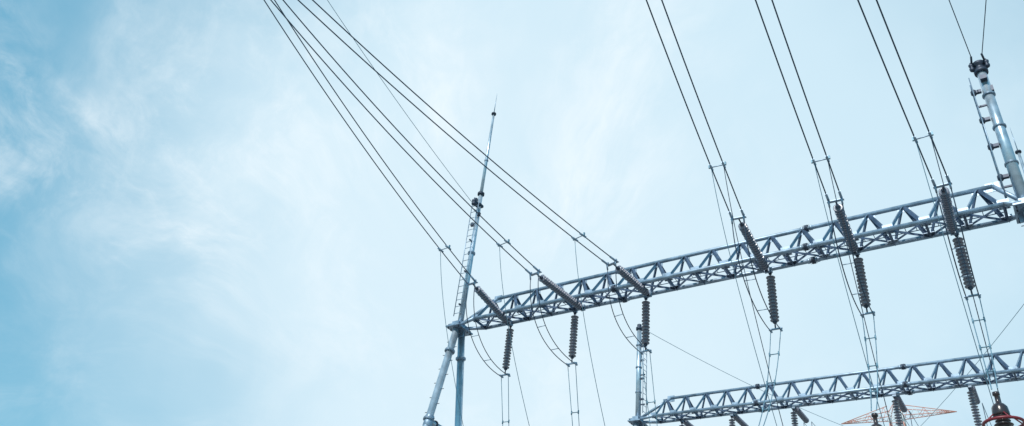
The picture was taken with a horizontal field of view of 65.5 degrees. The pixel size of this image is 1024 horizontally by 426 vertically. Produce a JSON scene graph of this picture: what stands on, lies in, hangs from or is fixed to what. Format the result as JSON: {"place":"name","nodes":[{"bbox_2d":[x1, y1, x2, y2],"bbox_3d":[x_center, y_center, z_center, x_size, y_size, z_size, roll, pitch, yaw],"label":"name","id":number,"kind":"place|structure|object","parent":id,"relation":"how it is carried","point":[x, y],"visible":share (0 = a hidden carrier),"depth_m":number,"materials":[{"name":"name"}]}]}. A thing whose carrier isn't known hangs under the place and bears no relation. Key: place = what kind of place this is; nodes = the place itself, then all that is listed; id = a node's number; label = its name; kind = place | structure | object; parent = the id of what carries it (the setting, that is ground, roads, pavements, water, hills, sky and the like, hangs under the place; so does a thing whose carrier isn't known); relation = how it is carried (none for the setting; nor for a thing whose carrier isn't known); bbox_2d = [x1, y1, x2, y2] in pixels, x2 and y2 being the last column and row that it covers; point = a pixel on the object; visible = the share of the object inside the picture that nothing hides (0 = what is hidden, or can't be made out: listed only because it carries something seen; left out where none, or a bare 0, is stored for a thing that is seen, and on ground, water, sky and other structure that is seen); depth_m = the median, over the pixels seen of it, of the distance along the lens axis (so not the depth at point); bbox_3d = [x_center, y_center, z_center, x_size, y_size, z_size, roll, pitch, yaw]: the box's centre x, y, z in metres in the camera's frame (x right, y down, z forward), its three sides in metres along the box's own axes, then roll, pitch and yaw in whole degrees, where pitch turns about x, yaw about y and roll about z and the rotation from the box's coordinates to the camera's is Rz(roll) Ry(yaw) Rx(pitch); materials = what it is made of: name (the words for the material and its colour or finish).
{"place":"outdoors","nodes":[
{"label":"outdoors","id":0,"kind":"place"},
{"bbox_2d":[0,0,1023,425],"label":"sky","id":1,"kind":"structure","parent":0,"point":[193,232],"materials":[{"name":"blue"}]},
{"bbox_2d":[635,324,646,417],"bbox_3d":[6.197,7.596,38.524,0.563,4.998,0.416,-16,-41,29],"label":"shield wire mast","id":2,"kind":"object","parent":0,"point":[639,360],"visible":0.83,"depth_m":38.31,"materials":[{"name":"grey metal"}]},
{"bbox_2d":[649,332,842,425],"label":"shield wire","id":3,"kind":"object","parent":2,"relation":"attached to","point":[735,377],"visible":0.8,"depth_m":42.36,"materials":[{"name":"metal"}]},
{"bbox_3d":[-9.678,-22.703,-1.030,8.956,36.822,6.818,-16,-41,29],"label":"lattice pylon","id":4,"kind":"object","parent":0,"visible":0},
{"bbox_2d":[949,0,971,57],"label":"shield wire","id":5,"kind":"object","parent":4,"relation":"attached to","point":[960,28],"visible":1,"depth_m":23.72,"materials":[{"name":"metal"}]},
{"label":"ground","id":6,"kind":"structure","parent":0,"visible":0},
{"bbox_2d":[422,181,1023,425],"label":"steel gantry","id":7,"kind":"object","parent":6,"relation":"on","point":[459,330],"visible":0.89,"depth_m":25.30,"materials":[{"name":"metal"}]},
{"bbox_2d":[453,96,496,321],"bbox_3d":[-1.427,-0.724,33.931,0.457,12.276,0.626,-37,-54,45],"label":"lightning mast","id":8,"kind":"object","parent":7,"relation":"on","point":[477,203],"visible":0.83,"depth_m":32.69,"materials":[{"name":"metal"}]},
{"bbox_2d":[327,0,471,201],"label":"shield wire","id":9,"kind":"object","parent":8,"relation":"attached to","point":[398,103],"visible":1,"depth_m":30.49,"materials":[{"name":"metal"}]},
{"bbox_2d":[462,275,511,325],"bbox_3d":[-0.789,3.194,28.535,0.445,0.518,2.989,-16,-41,29],"label":"strain insulator string","id":10,"kind":"object","parent":7,"relation":"attached to","point":[489,302],"visible":0.96,"depth_m":28.49,"materials":[{"name":"grey ceramic"}]},
{"bbox_2d":[264,0,470,277],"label":"twin overhead conductor","id":11,"kind":"object","parent":10,"relation":"attached to","point":[441,250],"visible":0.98,"depth_m":25.31,"materials":[{"name":"metal"}]},
{"bbox_2d":[440,251,462,423],"bbox_3d":[-1.312,7.149,26.405,0.037,10.220,6.477,-15,-41,28],"label":"dropper cable","id":12,"kind":"object","parent":11,"relation":"hanging from","point":[447,336],"visible":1,"depth_m":26.38,"materials":[{"name":"metal"}]},
{"bbox_2d":[499,324,513,377],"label":"suspension insulator string","id":13,"kind":"object","parent":7,"relation":"hanging from","point":[507,355],"visible":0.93,"depth_m":28.94,"materials":[{"name":"grey ceramic"}]},
{"bbox_2d":[466,286,506,375],"bbox_3d":[-0.865,4.207,28.078,0.379,2.121,2.866,-14,-40,27],"label":"jumper cable","id":14,"kind":"object","parent":13,"relation":"attached to","point":[479,336],"visible":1,"depth_m":27.48,"materials":[{"name":"metal"}]},
{"bbox_2d":[501,376,509,425],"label":"dropper cable","id":15,"kind":"object","parent":13,"relation":"hanging from","point":[508,401],"visible":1,"depth_m":27.95,"materials":[{"name":"metal"}]},
{"bbox_2d":[525,266,585,310],"bbox_3d":[1.579,2.612,26.888,0.445,0.456,3.238,-21,-44,34],"label":"strain insulator string","id":16,"kind":"object","parent":7,"relation":"attached to","point":[560,292],"visible":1,"depth_m":26.85,"materials":[{"name":"grey ceramic"}]},
{"bbox_2d":[270,0,533,269],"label":"twin overhead conductor","id":17,"kind":"object","parent":16,"relation":"attached to","point":[506,241],"visible":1,"depth_m":23.22,"materials":[{"name":"metal"}]},
{"bbox_2d":[499,246,529,425],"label":"dropper cable","id":18,"kind":"object","parent":17,"relation":"hanging from","point":[510,339],"visible":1,"depth_m":24.68,"materials":[{"name":"metal"}]},
{"bbox_2d":[566,310,578,366],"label":"suspension insulator string","id":19,"kind":"object","parent":7,"relation":"hanging from","point":[573,337],"visible":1,"depth_m":27.64,"materials":[{"name":"grey ceramic"}]},
{"bbox_2d":[530,276,573,364],"bbox_3d":[1.352,3.642,26.523,0.385,1.735,3.131,-13,-40,26],"label":"jumper cable","id":20,"kind":"object","parent":19,"relation":"attached to","point":[545,324],"visible":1,"depth_m":25.85,"materials":[{"name":"metal"}]},
{"bbox_2d":[568,365,578,425],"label":"dropper cable","id":21,"kind":"object","parent":19,"relation":"hanging from","point":[570,397],"visible":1,"depth_m":26.55,"materials":[{"name":"metal"}]},
{"bbox_2d":[601,256,651,297],"bbox_3d":[3.837,2.118,25.853,0.456,0.376,2.699,-22,-45,35],"label":"strain insulator string","id":22,"kind":"object","parent":7,"relation":"attached to","point":[629,278],"visible":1,"depth_m":25.83,"materials":[{"name":"grey ceramic"}]},
{"bbox_2d":[298,0,610,259],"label":"twin overhead conductor","id":23,"kind":"object","parent":22,"relation":"attached to","point":[581,234],"visible":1,"depth_m":22.23,"materials":[{"name":"metal"}]},
{"bbox_2d":[575,245,604,424],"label":"dropper cable","id":24,"kind":"object","parent":23,"relation":"hanging from","point":[586,333],"visible":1,"depth_m":23.83,"materials":[{"name":"metal"}]},
{"bbox_2d":[640,296,651,354],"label":"suspension insulator string","id":25,"kind":"object","parent":7,"relation":"hanging from","point":[645,333],"visible":1,"depth_m":26.30,"materials":[{"name":"grey ceramic"}]},
{"bbox_2d":[607,266,648,351],"bbox_3d":[3.711,3.117,25.429,0.359,1.812,2.566,-16,-41,29],"label":"jumper cable","id":26,"kind":"object","parent":25,"relation":"attached to","point":[622,313],"visible":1,"depth_m":24.89,"materials":[{"name":"metal"}]},
{"bbox_2d":[641,353,656,423],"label":"dropper cable","id":27,"kind":"object","parent":25,"relation":"hanging from","point":[654,401],"visible":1,"depth_m":25.10,"materials":[{"name":"metal"}]},
{"bbox_2d":[728,209,769,273],"bbox_3d":[7.189,0.895,23.770,0.453,0.433,3.119,-16,-41,29],"label":"strain insulator string","id":28,"kind":"object","parent":7,"relation":"attached to","point":[758,255],"visible":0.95,"depth_m":23.72,"materials":[{"name":"grey ceramic"}]},
{"bbox_2d":[646,0,741,211],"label":"twin overhead conductor","id":29,"kind":"object","parent":28,"relation":"attached to","point":[710,165],"visible":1,"depth_m":20.55,"materials":[{"name":"metal"}]},
{"bbox_2d":[711,166,782,425],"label":"dropper cable","id":30,"kind":"object","parent":29,"relation":"hanging from","point":[749,293],"visible":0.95,"depth_m":20.95,"materials":[{"name":"metal"}]},
{"bbox_2d":[766,269,782,332],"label":"suspension insulator string","id":31,"kind":"object","parent":7,"relation":"hanging from","point":[772,297],"visible":0.98,"depth_m":24.24,"materials":[{"name":"grey ceramic"}]},
{"bbox_2d":[732,221,779,329],"bbox_3d":[7.174,1.879,23.285,0.389,2.054,2.979,-16,-41,29],"label":"jumper cable","id":32,"kind":"object","parent":31,"relation":"attached to","point":[751,279],"visible":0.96,"depth_m":22.65,"materials":[{"name":"metal"}]},
{"bbox_2d":[758,330,780,425],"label":"dropper cable","id":33,"kind":"object","parent":31,"relation":"hanging from","point":[767,383],"visible":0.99,"depth_m":20.59,"materials":[{"name":"metal"}]},
{"bbox_2d":[825,191,858,255],"bbox_3d":[9.439,0.335,22.503,0.473,0.366,2.962,-16,-41,29],"label":"strain insulator string","id":34,"kind":"object","parent":7,"relation":"attached to","point":[851,236],"visible":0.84,"depth_m":22.35,"materials":[{"name":"grey ceramic"}]},
{"bbox_2d":[755,0,839,193],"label":"twin overhead conductor","id":35,"kind":"object","parent":34,"relation":"attached to","point":[813,161],"visible":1,"depth_m":19.84,"materials":[{"name":"metal"}]},
{"bbox_2d":[814,160,890,425],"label":"dropper cable","id":36,"kind":"object","parent":35,"relation":"hanging from","point":[857,291],"visible":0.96,"depth_m":20.02,"materials":[{"name":"metal"}]},
{"bbox_2d":[853,251,874,317],"bbox_3d":[10.125,1.995,23.047,0.400,2.195,0.280,-16,-41,29],"label":"suspension insulator string","id":37,"kind":"object","parent":7,"relation":"hanging from","point":[860,266],"visible":0.85,"depth_m":22.96,"materials":[{"name":"grey ceramic"}]},
{"bbox_2d":[829,204,872,314],"bbox_3d":[9.394,1.339,22.034,0.375,1.957,2.826,-14,-41,27],"label":"jumper cable","id":38,"kind":"object","parent":37,"relation":"attached to","point":[849,263],"visible":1,"depth_m":21.40,"materials":[{"name":"metal"}]},
{"bbox_2d":[862,314,878,410],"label":"dropper cable","id":39,"kind":"object","parent":37,"relation":"hanging from","point":[868,366],"visible":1,"depth_m":19.39,"materials":[{"name":"metal"}]},
{"bbox_2d":[931,174,957,235],"bbox_3d":[11.639,-0.146,21.203,0.464,0.436,2.814,-16,-41,29],"label":"strain insulator string","id":40,"kind":"object","parent":7,"relation":"attached to","point":[947,214],"visible":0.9,"depth_m":21.03,"materials":[{"name":"grey ceramic"}]},
{"bbox_2d":[857,0,946,178],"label":"twin overhead conductor","id":41,"kind":"object","parent":40,"relation":"attached to","point":[915,139],"visible":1,"depth_m":18.80,"materials":[{"name":"metal"}]},
{"bbox_2d":[916,136,1001,403],"bbox_3d":[11.297,3.760,18.871,0.358,9.663,6.425,-16,-41,29],"label":"dropper cable","id":42,"kind":"object","parent":41,"relation":"hanging from","point":[965,268],"visible":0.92,"depth_m":18.71,"materials":[{"name":"metal"}]},
{"bbox_2d":[952,231,980,300],"bbox_3d":[12.336,1.360,21.753,0.400,2.195,0.280,-16,-41,29],"label":"suspension insulator string","id":43,"kind":"object","parent":7,"relation":"hanging from","point":[961,263],"visible":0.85,"depth_m":21.67,"materials":[{"name":"grey ceramic"}]},
{"bbox_2d":[936,188,978,296],"bbox_3d":[11.614,0.833,20.731,0.369,1.754,2.684,-15,-41,28],"label":"jumper cable","id":44,"kind":"object","parent":43,"relation":"attached to","point":[965,246],"visible":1,"depth_m":20.10,"materials":[{"name":"metal"}]},
{"bbox_2d":[966,296,997,389],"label":"dropper cable","id":45,"kind":"object","parent":43,"relation":"hanging from","point":[994,369],"visible":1,"depth_m":18.25,"materials":[{"name":"metal"}]},
{"bbox_2d":[968,53,1023,200],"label":"shield wire mast","id":46,"kind":"object","parent":7,"relation":"on","point":[979,68],"visible":0.94,"depth_m":22.80,"materials":[{"name":"metal"}]},
{"bbox_2d":[981,0,986,54],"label":"shield wire","id":47,"kind":"object","parent":46,"relation":"attached to","point":[984,26],"visible":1,"depth_m":23.50,"materials":[{"name":"metal"}]},
{"bbox_2d":[627,349,1023,425],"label":"steel gantry","id":48,"kind":"object","parent":6,"relation":"on","point":[928,382],"visible":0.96,"depth_m":32.73,"materials":[{"name":"metal"}]},
{"bbox_2d":[683,420,693,425],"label":"strain insulator string","id":49,"kind":"object","parent":48,"relation":"attached to","point":[687,423],"visible":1,"depth_m":36.52,"materials":[{"name":"grey ceramic"}]},
{"bbox_2d":[729,414,735,425],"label":"suspension insulator string","id":50,"kind":"object","parent":48,"relation":"hanging from","point":[731,422],"visible":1,"depth_m":34.98,"materials":[{"name":"grey ceramic"}]},
{"bbox_2d":[733,415,748,425],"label":"strain insulator string","id":51,"kind":"object","parent":48,"relation":"attached to","point":[738,419],"visible":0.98,"depth_m":35.66,"materials":[{"name":"grey ceramic"}]},
{"bbox_2d":[790,407,797,425],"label":"suspension insulator string","id":52,"kind":"object","parent":48,"relation":"hanging from","point":[794,418],"visible":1,"depth_m":33.56,"materials":[{"name":"grey ceramic"}]},
{"bbox_2d":[795,407,808,422],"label":"strain insulator string","id":53,"kind":"object","parent":48,"relation":"attached to","point":[802,415],"visible":0.96,"depth_m":34.43,"materials":[{"name":"grey ceramic"}]},
{"bbox_2d":[891,394,902,425],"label":"suspension insulator string","id":54,"kind":"object","parent":48,"relation":"hanging from","point":[897,412],"visible":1,"depth_m":31.50,"materials":[{"name":"grey ceramic"}]},
{"bbox_2d":[896,395,906,412],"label":"strain insulator string","id":55,"kind":"object","parent":48,"relation":"attached to","point":[903,408],"visible":0.85,"depth_m":32.56,"materials":[{"name":"grey ceramic"}]},
{"bbox_2d":[968,386,979,403],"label":"strain insulator string","id":56,"kind":"object","parent":48,"relation":"attached to","point":[973,388],"visible":0.52,"depth_m":31.11,"materials":[{"name":"grey ceramic"}]},
{"bbox_2d":[967,385,981,425],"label":"suspension insulator string","id":57,"kind":"object","parent":48,"relation":"hanging from","point":[975,409],"visible":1,"depth_m":30.06,"materials":[{"name":"grey ceramic"}]},
{"bbox_2d":[1010,129,1023,172],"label":"lightning mast","id":58,"kind":"object","parent":48,"relation":"on","point":[1018,152],"visible":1,"depth_m":34.01,"materials":[{"name":"metal"}]},
{"bbox_2d":[929,304,1023,416],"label":"shield wire","id":59,"kind":"object","parent":58,"relation":"attached to","point":[979,359],"visible":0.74,"depth_m":37.63,"materials":[{"name":"metal"}]},
{"bbox_2d":[871,413,881,425],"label":"surge arrester","id":60,"kind":"object","parent":6,"relation":"on","point":[874,416],"visible":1,"depth_m":16.38,"materials":[{"name":"ceramic"}]},
{"bbox_2d":[841,405,956,425],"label":"lattice pylon","id":61,"kind":"object","parent":6,"relation":"on","point":[903,419],"visible":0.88,"depth_m":123.70,"materials":[{"name":"metal"}]},
{"bbox_2d":[982,391,1023,425],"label":"surge arrester","id":62,"kind":"object","parent":6,"relation":"on","point":[1001,415],"visible":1,"depth_m":15.10,"materials":[{"name":"ceramic"}]}
]}

